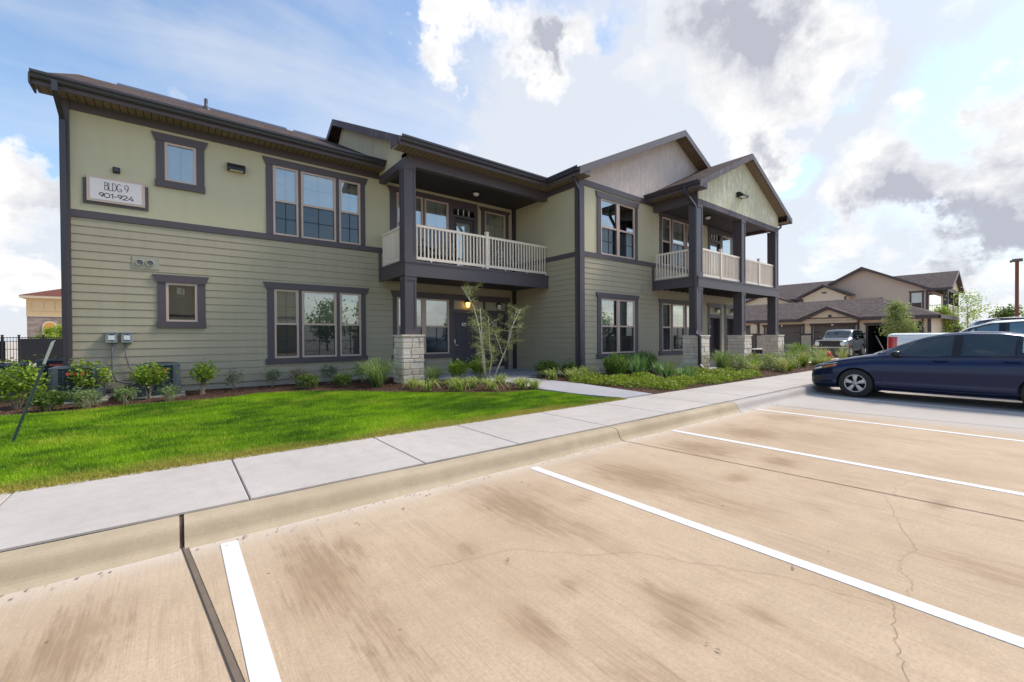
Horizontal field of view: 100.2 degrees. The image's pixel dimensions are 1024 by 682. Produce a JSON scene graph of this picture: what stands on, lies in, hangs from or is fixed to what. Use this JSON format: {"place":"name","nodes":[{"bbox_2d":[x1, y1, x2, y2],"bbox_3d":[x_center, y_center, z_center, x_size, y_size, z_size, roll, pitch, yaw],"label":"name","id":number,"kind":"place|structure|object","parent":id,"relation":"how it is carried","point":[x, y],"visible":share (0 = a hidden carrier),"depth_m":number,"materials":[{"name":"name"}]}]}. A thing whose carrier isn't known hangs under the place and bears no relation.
{"place":"outdoors","nodes":[
{"label":"outdoors","id":0,"kind":"place"},
{"bbox_2d":[0,363,28,395],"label":"air conditioner unit","id":1,"kind":"object","parent":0,"point":[2,365],"visible":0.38,"depth_m":9.48,"materials":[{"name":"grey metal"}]},
{"bbox_2d":[5,342,35,366],"bbox_3d":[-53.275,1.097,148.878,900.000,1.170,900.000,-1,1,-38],"label":"ground","id":2,"kind":"structure","parent":0,"point":[7,343],"depth_m":56.67,"materials":[{"name":"concrete"}]},
{"bbox_2d":[0,335,61,362],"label":"iron fence","id":3,"kind":"object","parent":2,"relation":"on","point":[30,348],"visible":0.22,"depth_m":23.64,"materials":[{"name":"black metal"}]},
{"bbox_2d":[30,326,60,338],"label":"distant tree","id":4,"kind":"object","parent":2,"relation":"on","point":[47,331],"visible":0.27,"depth_m":47.80,"materials":[{"name":"green plant"}]},
{"bbox_2d":[47,323,61,338],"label":"distant tree","id":5,"kind":"object","parent":2,"relation":"on","point":[58,332],"visible":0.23,"depth_m":45.70,"materials":[{"name":"green plant"}]},
{"bbox_2d":[19,289,61,338],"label":"building","id":6,"kind":"structure","parent":0,"point":[43,308],"depth_m":69.59,"materials":[{"name":"paint"}]},
{"bbox_2d":[0,389,628,494],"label":"lawn","id":7,"kind":"structure","parent":0,"point":[186,434],"depth_m":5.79,"materials":[{"name":"plant"}]},
{"bbox_2d":[0,340,54,441],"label":"leaning post","id":8,"kind":"object","parent":7,"relation":"on","point":[19,425],"visible":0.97,"depth_m":5.32,"materials":[{"name":"black plastic"}]},
{"bbox_2d":[0,371,813,552],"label":"sidewalk","id":9,"kind":"structure","parent":0,"point":[35,516],"depth_m":4.05,"materials":[{"name":"concrete"}]},
{"bbox_2d":[0,363,815,476],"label":"mulch bed","id":10,"kind":"object","parent":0,"point":[244,389],"visible":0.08,"depth_m":10.35,"materials":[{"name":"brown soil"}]},
{"bbox_2d":[0,354,52,408],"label":"viburnum bush","id":11,"kind":"object","parent":10,"relation":"on","point":[15,385],"visible":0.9,"depth_m":7.74,"materials":[{"name":"green plant"}]},
{"bbox_2d":[25,386,74,410],"bbox_3d":[-8.152,1.014,7.565,0.649,0.462,0.587,0,0,0],"label":"leafy shrub","id":12,"kind":"object","parent":10,"relation":"on","point":[56,397],"visible":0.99,"depth_m":7.50,"materials":[{"name":"green plant"}]},
{"bbox_2d":[48,395,111,404],"bbox_3d":[-8.831,1.229,8.728,0.900,0.070,0.870,-1,1,-38],"label":"equipment pad","id":13,"kind":"object","parent":10,"relation":"on","point":[106,398],"visible":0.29,"depth_m":8.63,"materials":[{"name":"concrete"}]},
{"bbox_2d":[48,364,105,402],"bbox_3d":[-8.822,0.845,8.711,0.740,0.700,0.746,-1,1,-38],"label":"air conditioner","id":14,"kind":"object","parent":13,"relation":"on","point":[56,380],"visible":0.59,"depth_m":8.40,"materials":[{"name":"grey metal"}]},
{"bbox_2d":[63,382,109,407],"bbox_3d":[-7.824,0.989,7.853,0.608,0.502,0.583,-1,1,-38],"label":"herb shrub","id":15,"kind":"object","parent":10,"relation":"on","point":[79,396],"visible":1,"depth_m":7.81,"materials":[{"name":"green plant"}]},
{"bbox_2d":[59,358,118,394],"bbox_3d":[-8.493,0.764,8.630,0.818,0.942,0.832,0,1,20],"label":"viburnum bush","id":16,"kind":"object","parent":10,"relation":"on","point":[87,381],"visible":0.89,"depth_m":8.50,"materials":[{"name":"green plant"}]},
{"bbox_2d":[111,385,140,402],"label":"herb shrub","id":17,"kind":"object","parent":10,"relation":"on","point":[121,394],"visible":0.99,"depth_m":8.39,"materials":[{"name":"green plant"}]},
{"bbox_2d":[123,360,177,398],"bbox_3d":[-7.542,0.809,8.920,0.790,0.837,0.793,-1,1,-16],"label":"viburnum bush","id":18,"kind":"object","parent":10,"relation":"on","point":[155,377],"visible":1,"depth_m":8.89,"materials":[{"name":"green plant"}]},
{"bbox_2d":[132,391,185,398],"bbox_3d":[-7.844,1.216,9.528,0.900,0.070,0.870,-1,1,-38],"label":"equipment pad","id":19,"kind":"object","parent":10,"relation":"on","point":[179,394],"visible":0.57,"depth_m":9.19,"materials":[{"name":"concrete"}]},
{"bbox_2d":[136,362,180,396],"bbox_3d":[-7.835,0.831,9.511,0.740,0.700,0.746,-1,1,-38],"label":"air conditioner","id":20,"kind":"object","parent":19,"relation":"on","point":[174,378],"visible":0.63,"depth_m":9.32,"materials":[{"name":"grey metal"}]},
{"bbox_2d":[155,382,179,400],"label":"herb shrub","id":21,"kind":"object","parent":10,"relation":"on","point":[169,389],"visible":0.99,"depth_m":8.64,"materials":[{"name":"green plant"}]},
{"bbox_2d":[184,357,221,393],"bbox_3d":[-6.986,0.755,9.786,0.714,0.922,0.657,0,0,7],"label":"viburnum bush","id":22,"kind":"object","parent":10,"relation":"on","point":[204,373],"visible":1,"depth_m":9.70,"materials":[{"name":"green plant"}]},
{"bbox_2d":[222,368,243,389],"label":"twiggy shrub","id":23,"kind":"object","parent":10,"relation":"on","point":[235,377],"visible":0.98,"depth_m":10.50,"materials":[{"name":"green plant"}]},
{"bbox_2d":[261,368,284,386],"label":"twiggy shrub","id":24,"kind":"object","parent":10,"relation":"on","point":[271,373],"visible":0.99,"depth_m":11.12,"materials":[{"name":"green plant"}]},
{"bbox_2d":[286,367,308,383],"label":"twiggy shrub","id":25,"kind":"object","parent":10,"relation":"on","point":[295,373],"visible":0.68,"depth_m":11.39,"materials":[{"name":"green plant"}]},
{"bbox_2d":[292,370,319,388],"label":"leafy shrub","id":26,"kind":"object","parent":10,"relation":"on","point":[310,381],"visible":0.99,"depth_m":10.53,"materials":[{"name":"green plant"}]},
{"bbox_2d":[320,363,338,382],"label":"twiggy shrub","id":27,"kind":"object","parent":10,"relation":"on","point":[325,371],"visible":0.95,"depth_m":11.75,"materials":[{"name":"green plant"}]},
{"bbox_2d":[330,371,353,386],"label":"leafy shrub","id":28,"kind":"object","parent":10,"relation":"on","point":[344,378],"visible":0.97,"depth_m":10.91,"materials":[{"name":"green plant"}]},
{"bbox_2d":[330,356,418,386],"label":"fountain grass","id":29,"kind":"object","parent":10,"relation":"on","point":[376,374],"depth_m":10.85,"materials":[{"name":"green plant"}]},
{"bbox_2d":[28,68,791,395],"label":"apartment building","id":30,"kind":"structure","parent":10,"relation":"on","point":[226,242],"depth_m":12.66,"materials":[{"name":"paint"}]},
{"bbox_2d":[151,131,207,193],"bbox_3d":[-7.966,-4.250,10.287,1.080,1.250,0.153,-1,1,-38],"label":"window","id":31,"kind":"structure","parent":30,"relation":"in","point":[182,174],"depth_m":10.28,"materials":[{"name":"glass"}]},
{"bbox_2d":[153,274,208,327],"bbox_3d":[-7.940,-0.940,10.294,1.080,1.250,0.115,-1,1,-38],"label":"window","id":32,"kind":"structure","parent":30,"relation":"in","point":[163,281],"depth_m":10.25,"materials":[{"name":"paint"}]},
{"bbox_2d":[262,155,367,245],"bbox_3d":[-5.519,-3.893,12.212,2.800,2.030,0.148,-1,1,-38],"label":"window","id":33,"kind":"structure","parent":30,"relation":"in","point":[323,204],"depth_m":12.17,"materials":[{"name":"glass"}]},
{"bbox_2d":[263,281,368,363],"bbox_3d":[-5.494,-0.493,12.240,2.820,2.190,0.153,-1,1,-38],"label":"window","id":34,"kind":"structure","parent":30,"relation":"in","point":[298,303],"depth_m":12.19,"materials":[{"name":"glass"}]},
{"bbox_2d":[390,191,451,254],"bbox_3d":[-2.998,-3.839,14.201,2.220,1.855,0.132,-1,1,-38],"label":"window","id":35,"kind":"structure","parent":30,"relation":"in","point":[429,213],"depth_m":14.38,"materials":[{"name":"glass"}]},
{"bbox_2d":[392,297,452,359],"bbox_3d":[-2.961,-0.430,14.228,2.200,2.015,0.153,-1,1,-38],"label":"window","id":36,"kind":"structure","parent":30,"relation":"in","point":[423,326],"depth_m":14.52,"materials":[{"name":"glass"}]},
{"bbox_2d":[418,238,437,261],"bbox_3d":[-2.749,-2.763,13.294,0.698,1.037,0.528,0,1,29],"label":"patio chair","id":37,"kind":"object","parent":30,"relation":"on","point":[426,253],"visible":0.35,"depth_m":13.29,"materials":[{"name":"black plastic"}]},
{"bbox_2d":[439,242,455,264],"bbox_3d":[-2.095,-2.772,13.931,0.528,1.037,0.698,0,0,-9],"label":"patio chair","id":38,"kind":"object","parent":30,"relation":"on","point":[448,251],"visible":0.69,"depth_m":14.07,"materials":[{"name":"black plastic"}]},
{"bbox_2d":[454,218,472,266],"bbox_3d":[-1.747,-3.314,15.224,0.880,2.050,0.054,-1,1,-38],"label":"door","id":39,"kind":"structure","parent":30,"relation":"in","point":[461,225],"depth_m":15.22,"materials":[{"name":"paint"}]},
{"bbox_2d":[454,314,473,367],"bbox_3d":[-1.726,0.046,15.255,0.880,2.050,0.050,-1,1,-38],"label":"door","id":40,"kind":"structure","parent":30,"relation":"in","point":[462,332],"depth_m":15.23,"materials":[{"name":"paint"}]},
{"bbox_2d":[479,206,509,261],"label":"window","id":41,"kind":"structure","parent":30,"relation":"in","point":[492,224],"depth_m":16.06,"materials":[{"name":"glass"}]},
{"bbox_2d":[486,315,503,366],"bbox_3d":[-0.642,0.032,16.077,0.880,2.050,0.095,-1,1,-38],"label":"door","id":42,"kind":"structure","parent":30,"relation":"in","point":[496,324],"depth_m":16.12,"materials":[{"name":"paint"}]},
{"bbox_2d":[493,249,515,271],"bbox_3d":[-0.282,-2.797,15.364,0.528,1.037,0.698,-1,1,-44],"label":"patio chair","id":43,"kind":"object","parent":30,"relation":"on","point":[500,258],"visible":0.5,"depth_m":15.37,"materials":[{"name":"black plastic"}]},
{"bbox_2d":[595,190,638,259],"bbox_3d":[3.738,-4.020,15.132,2.410,2.090,0.110,-1,1,-38],"label":"window","id":44,"kind":"structure","parent":30,"relation":"in","point":[601,196],"depth_m":15.10,"materials":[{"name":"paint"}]},
{"bbox_2d":[596,292,639,357],"bbox_3d":[3.747,-0.540,15.171,2.400,2.230,0.153,-1,1,-38],"label":"window","id":45,"kind":"structure","parent":30,"relation":"in","point":[619,301],"depth_m":15.13,"materials":[{"name":"glass"}]},
{"bbox_2d":[658,299,688,354],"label":"window","id":46,"kind":"structure","parent":30,"relation":"in","point":[675,327],"depth_m":17.24,"materials":[{"name":"glass"}]},
{"bbox_2d":[659,212,688,268],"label":"window","id":47,"kind":"structure","parent":30,"relation":"in","point":[674,230],"depth_m":17.23,"materials":[{"name":"glass"}]},
{"bbox_2d":[710,318,713,360],"bbox_3d":[9.039,-0.048,19.598,0.900,2.020,0.050,-1,1,-38],"label":"door","id":48,"kind":"structure","parent":30,"relation":"in","point":[711,319],"depth_m":19.69,"materials":[{"name":"paint"}]},
{"bbox_2d":[721,235,732,275],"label":"window","id":49,"kind":"structure","parent":30,"relation":"in","point":[724,239],"depth_m":20.26,"materials":[{"name":"glass"}]},
{"bbox_2d":[407,377,446,390],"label":"striped clump","id":50,"kind":"object","parent":10,"relation":"on","point":[429,385],"visible":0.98,"depth_m":9.97,"materials":[{"name":"green plant"}]},
{"bbox_2d":[413,364,447,383],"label":"fountain grass","id":51,"kind":"object","parent":10,"relation":"on","point":[431,373],"depth_m":11.38,"materials":[{"name":"green plant"}]},
{"bbox_2d":[441,376,476,390],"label":"striped clump","id":52,"kind":"object","parent":10,"relation":"on","point":[459,385],"visible":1,"depth_m":9.84,"materials":[{"name":"green plant"}]},
{"bbox_2d":[446,357,472,380],"bbox_3d":[-1.447,0.798,11.441,0.926,0.733,0.603,-1,1,-38],"label":"conifer shrub","id":53,"kind":"object","parent":10,"relation":"on","point":[459,367],"visible":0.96,"depth_m":11.42,"materials":[{"name":"green plant"}]},
{"bbox_2d":[466,357,491,381],"bbox_3d":[-0.952,0.767,12.078,0.692,0.778,0.764,-1,1,-38],"label":"conifer shrub","id":54,"kind":"object","parent":10,"relation":"on","point":[476,368],"visible":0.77,"depth_m":12.04,"materials":[{"name":"green plant"}]},
{"bbox_2d":[476,376,509,390],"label":"striped clump","id":55,"kind":"object","parent":10,"relation":"on","point":[491,385],"visible":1,"depth_m":10.06,"materials":[{"name":"green plant"}]},
{"bbox_2d":[461,282,531,383],"bbox_3d":[-0.453,-0.232,11.765,2.586,2.738,1.096,-1,1,-38],"label":"ornamental tree","id":56,"kind":"object","parent":10,"relation":"on","point":[482,338],"visible":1,"depth_m":11.54,"materials":[{"name":"green plant"}]},
{"bbox_2d":[533,358,561,376],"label":"leafy shrub","id":57,"kind":"object","parent":10,"relation":"on","point":[545,365],"visible":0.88,"depth_m":13.39,"materials":[{"name":"green plant"}]},
{"bbox_2d":[569,373,597,383],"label":"ground cover plant","id":58,"kind":"object","parent":10,"relation":"on","point":[581,377],"visible":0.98,"depth_m":11.44,"materials":[{"name":"green plant"}]},
{"bbox_2d":[594,374,624,385],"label":"ground cover plant","id":59,"kind":"object","parent":10,"relation":"on","point":[606,380],"visible":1,"depth_m":10.91,"materials":[{"name":"green plant"}]},
{"bbox_2d":[602,352,629,373],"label":"rosemary shrub","id":60,"kind":"object","parent":10,"relation":"on","point":[619,365],"visible":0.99,"depth_m":13.24,"materials":[{"name":"green plant"}]},
{"bbox_2d":[623,377,654,387],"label":"ground cover plant","id":61,"kind":"object","parent":10,"relation":"on","point":[644,382],"visible":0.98,"depth_m":10.47,"materials":[{"name":"green plant"}]},
{"bbox_2d":[628,353,655,375],"bbox_3d":[3.974,0.688,13.379,1.139,0.802,1.294,-1,1,-38],"label":"yucca","id":62,"kind":"object","parent":10,"relation":"on","point":[638,365],"visible":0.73,"depth_m":13.28,"materials":[{"name":"green plant"}]},
{"bbox_2d":[632,350,657,369],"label":"rosemary shrub","id":63,"kind":"object","parent":10,"relation":"on","point":[654,359],"visible":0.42,"depth_m":14.82,"materials":[{"name":"green plant"}]},
{"bbox_2d":[649,379,684,389],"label":"ground cover plant","id":64,"kind":"object","parent":10,"relation":"on","point":[665,383],"visible":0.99,"depth_m":10.09,"materials":[{"name":"green plant"}]},
{"bbox_2d":[654,360,679,376],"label":"yucca","id":65,"kind":"object","parent":10,"relation":"on","point":[667,371],"visible":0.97,"depth_m":12.82,"materials":[{"name":"green plant"}]},
{"bbox_2d":[662,374,695,386],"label":"ground cover plant","id":66,"kind":"object","parent":10,"relation":"on","point":[686,381],"visible":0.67,"depth_m":10.65,"materials":[{"name":"green plant"}]},
{"bbox_2d":[670,364,699,376],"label":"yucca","id":67,"kind":"object","parent":10,"relation":"on","point":[686,371],"visible":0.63,"depth_m":12.05,"materials":[{"name":"green plant"}]},
{"bbox_2d":[690,373,722,384],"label":"ground cover plant","id":68,"kind":"object","parent":10,"relation":"on","point":[709,379],"visible":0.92,"depth_m":11.19,"materials":[{"name":"green plant"}]},
{"bbox_2d":[696,349,753,368],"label":"fountain grass","id":69,"kind":"object","parent":10,"relation":"on","point":[721,360],"depth_m":14.52,"materials":[{"name":"green plant"}]},
{"bbox_2d":[715,371,746,380],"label":"ground cover plant","id":70,"kind":"object","parent":10,"relation":"on","point":[735,375],"visible":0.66,"depth_m":12.14,"materials":[{"name":"green plant"}]},
{"bbox_2d":[727,353,749,370],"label":"flowering shrub","id":71,"kind":"object","parent":10,"relation":"on","point":[738,363],"visible":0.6,"depth_m":15.28,"materials":[{"name":"green plant"}]},
{"bbox_2d":[757,352,779,369],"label":"flowering shrub","id":72,"kind":"object","parent":10,"relation":"on","point":[766,362],"visible":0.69,"depth_m":15.49,"materials":[{"name":"green plant"}]},
{"bbox_2d":[769,357,795,371],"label":"wild clump","id":73,"kind":"object","parent":10,"relation":"on","point":[782,367],"visible":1,"depth_m":14.52,"materials":[{"name":"plant"}]},
{"bbox_2d":[782,341,822,357],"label":"fountain grass","id":74,"kind":"object","parent":10,"relation":"on","point":[801,347],"depth_m":18.66,"materials":[{"name":"green plant"}]},
{"bbox_2d":[0,388,1023,681],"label":"parking lot","id":75,"kind":"structure","parent":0,"point":[368,592],"depth_m":2.50,"materials":[{"name":"concrete"}]},
{"bbox_2d":[183,547,243,681],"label":"joint sealant","id":76,"kind":"object","parent":75,"relation":"on","point":[234,668],"visible":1,"depth_m":2.10,"materials":[{"name":"black rubber"}]},
{"bbox_2d":[220,540,280,681],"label":"stall line","id":77,"kind":"object","parent":75,"relation":"on","point":[259,660],"visible":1,"depth_m":2.12,"materials":[{"name":"white paint"}]},
{"bbox_2d":[0,402,740,595],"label":"curb","id":78,"kind":"structure","parent":75,"relation":"on","point":[25,568],"depth_m":3.27,"materials":[{"name":"concrete"}]},
{"bbox_2d":[179,516,184,548],"bbox_3d":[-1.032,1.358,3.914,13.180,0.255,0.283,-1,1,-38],"label":"curb joint","id":79,"kind":"object","parent":78,"relation":"on","point":[181,528],"visible":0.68,"depth_m":2.92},
{"bbox_2d":[181,405,1022,681],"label":"lot joint","id":80,"kind":"object","parent":75,"relation":"on","point":[233,653],"visible":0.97,"depth_m":2.35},
{"bbox_2d":[430,465,961,681],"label":"hairline crack","id":81,"kind":"object","parent":75,"relation":"on","point":[792,578],"visible":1,"depth_m":2.53,"materials":[{"name":"concrete"}]},
{"bbox_2d":[530,466,1023,648],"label":"stall line","id":82,"kind":"object","parent":75,"relation":"on","point":[990,631],"visible":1,"depth_m":2.52,"materials":[{"name":"white paint"}]},
{"bbox_2d":[729,384,839,411],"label":"curb","id":83,"kind":"structure","parent":75,"relation":"on","point":[749,403],"depth_m":9.10,"materials":[{"name":"grey concrete"}]},
{"bbox_2d":[672,430,1023,495],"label":"stall line","id":84,"kind":"object","parent":75,"relation":"on","point":[915,474],"visible":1,"depth_m":4.54,"materials":[{"name":"white paint"}]},
{"bbox_2d":[755,409,1023,441],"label":"stall line","id":85,"kind":"object","parent":75,"relation":"on","point":[898,426],"visible":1,"depth_m":6.51,"materials":[{"name":"white paint"}]},
{"bbox_2d":[812,395,1023,413],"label":"stall line","id":86,"kind":"object","parent":75,"relation":"on","point":[922,404],"visible":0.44,"depth_m":8.44,"materials":[{"name":"white paint"}]},
{"bbox_2d":[812,331,1023,402],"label":"parked car","id":87,"kind":"object","parent":75,"relation":"on","point":[985,364],"visible":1,"depth_m":8.59,"materials":[{"name":"blue paint"}]},
{"bbox_2d":[874,317,1023,353],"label":"parked car","id":88,"kind":"object","parent":75,"relation":"on","point":[1004,324],"visible":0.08,"depth_m":10.17,"materials":[{"name":"silver metal"}]},
{"bbox_2d":[887,317,1023,348],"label":"pickup truck","id":89,"kind":"object","parent":75,"relation":"on","point":[895,339],"visible":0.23,"depth_m":13.34,"materials":[{"name":"white paint"}]},
{"bbox_2d":[986,304,1023,317],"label":"distant tree","id":90,"kind":"object","parent":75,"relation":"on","point":[1006,312],"visible":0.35,"depth_m":40.43,"materials":[{"name":"green plant"}]},
{"bbox_2d":[1010,258,1022,316],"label":"light pole","id":91,"kind":"object","parent":75,"relation":"on","point":[1017,261],"visible":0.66,"depth_m":34.83,"materials":[{"name":"brown metal"}]},
{"bbox_2d":[0,0,1023,340],"label":"sky","id":92,"kind":"structure","parent":0,"point":[889,134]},
{"bbox_2d":[424,369,651,398],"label":"entry path","id":93,"kind":"structure","parent":0,"point":[573,387],"depth_m":10.70,"materials":[{"name":"concrete"}]},
{"bbox_2d":[751,347,865,362],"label":"driveway","id":94,"kind":"structure","parent":0,"point":[838,354],"depth_m":29.26,"materials":[{"name":"concrete"}]},
{"bbox_2d":[812,329,865,356],"bbox_3d":[21.705,0.113,28.289,4.525,1.799,2.260,-1,1,-38],"label":"parked suv","id":95,"kind":"object","parent":94,"relation":"on","point":[831,340],"visible":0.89,"depth_m":27.47,"materials":[{"name":"paint"}]},
{"bbox_2d":[746,298,958,354],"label":"garage building","id":96,"kind":"structure","parent":94,"relation":"on","point":[797,320],"depth_m":31.92,"materials":[{"name":"beige paint"}]},
{"bbox_2d":[766,327,799,352],"bbox_3d":[21.634,-0.067,34.176,0.065,2.060,2.450,-1,1,-38],"label":"garage door","id":97,"kind":"structure","parent":96,"relation":"in","point":[792,334],"depth_m":33.78,"materials":[{"name":"paint"}]},
{"bbox_2d":[813,326,852,354],"bbox_3d":[23.687,-0.059,31.560,0.065,2.060,2.460,-1,1,-38],"label":"garage door","id":98,"kind":"structure","parent":96,"relation":"in","point":[820,331],"depth_m":31.86,"materials":[{"name":"paint"}]},
{"bbox_2d":[746,267,964,345],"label":"tan apartment house","id":99,"kind":"structure","parent":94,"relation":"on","point":[926,291],"depth_m":49.72,"materials":[{"name":"paint"}]},
{"bbox_2d":[909,291,923,308],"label":"window","id":100,"kind":"structure","parent":99,"relation":"in","point":[916,297],"depth_m":46.90,"materials":[{"name":"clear glass"}]},
{"bbox_2d":[929,293,940,310],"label":"porch window","id":101,"kind":"structure","parent":99,"relation":"in","point":[933,299],"depth_m":47.90,"materials":[{"name":"white glass"}]},
{"bbox_2d":[878,297,923,336],"bbox_3d":[21.021,-0.684,23.252,2.115,3.492,2.139,-1,1,-38],"label":"young tree","id":102,"kind":"object","parent":94,"relation":"on","point":[895,318],"visible":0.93,"depth_m":23.13,"materials":[{"name":"green plant"}]},
{"bbox_2d":[918,303,969,332],"bbox_3d":[30.616,-0.925,30.435,2.676,3.722,2.881,0,0,-7],"label":"young tree","id":103,"kind":"object","parent":94,"relation":"on","point":[944,311],"visible":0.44,"depth_m":30.14,"materials":[{"name":"green plant"}]},
{"bbox_2d":[944,288,999,328],"bbox_3d":[32.318,-1.475,30.146,3.182,4.803,3.180,0,1,11],"label":"young tree","id":104,"kind":"object","parent":94,"relation":"on","point":[968,314],"visible":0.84,"depth_m":29.97,"materials":[{"name":"green plant"}]},
{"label":"equipment pad","id":105,"kind":"structure","parent":0,"visible":0},
{"bbox_2d":[36,358,61,385],"bbox_3d":[-12.495,0.843,11.803,0.740,0.700,0.746,-1,1,-38],"label":"air conditioner","id":106,"kind":"object","parent":105,"relation":"on","point":[50,363],"visible":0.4,"depth_m":11.44,"materials":[{"name":"grey metal"}]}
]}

